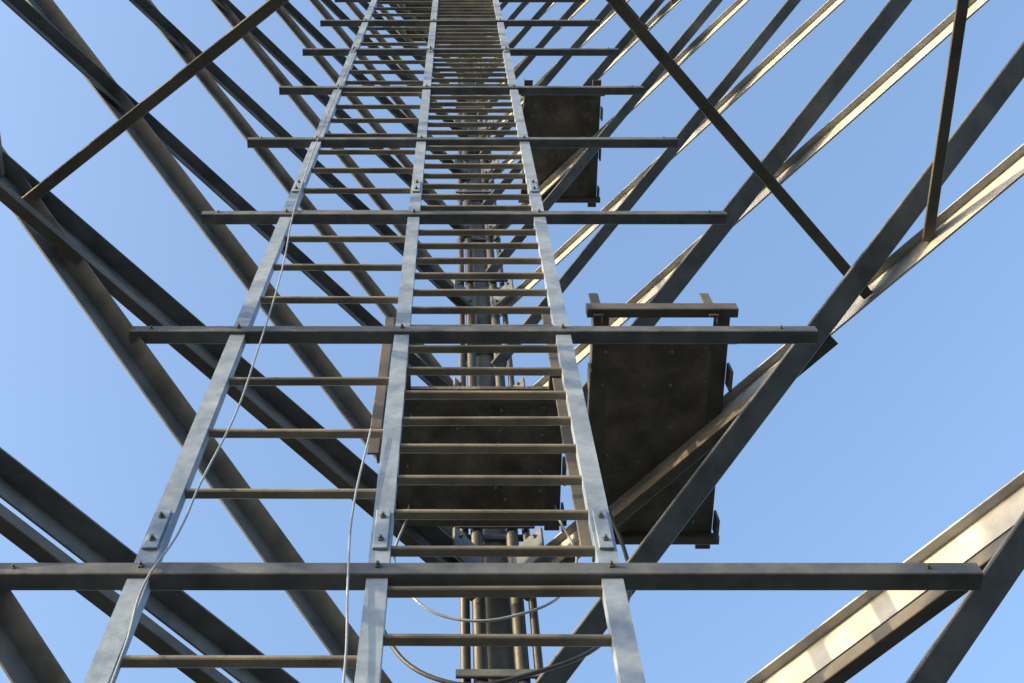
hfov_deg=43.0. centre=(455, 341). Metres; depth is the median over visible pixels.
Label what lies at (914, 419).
sky
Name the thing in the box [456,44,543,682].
feeder cables
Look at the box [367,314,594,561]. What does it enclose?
rest platform
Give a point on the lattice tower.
(94, 270)
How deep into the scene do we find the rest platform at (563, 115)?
7.50 m
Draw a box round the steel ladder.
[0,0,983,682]
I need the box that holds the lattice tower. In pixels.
[0,0,1023,682]
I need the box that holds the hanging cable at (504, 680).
[385,499,631,682]
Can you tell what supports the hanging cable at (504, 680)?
hanging from the rest platform at (526, 497)
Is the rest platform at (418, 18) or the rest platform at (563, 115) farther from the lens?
the rest platform at (418, 18)
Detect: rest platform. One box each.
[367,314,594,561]
[405,4,487,40]
[518,79,604,206]
[578,293,738,548]
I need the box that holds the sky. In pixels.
[0,0,1023,682]
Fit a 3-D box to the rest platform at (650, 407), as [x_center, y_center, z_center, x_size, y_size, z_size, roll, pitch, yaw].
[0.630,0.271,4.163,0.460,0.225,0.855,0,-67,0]
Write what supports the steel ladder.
attached to the lattice tower

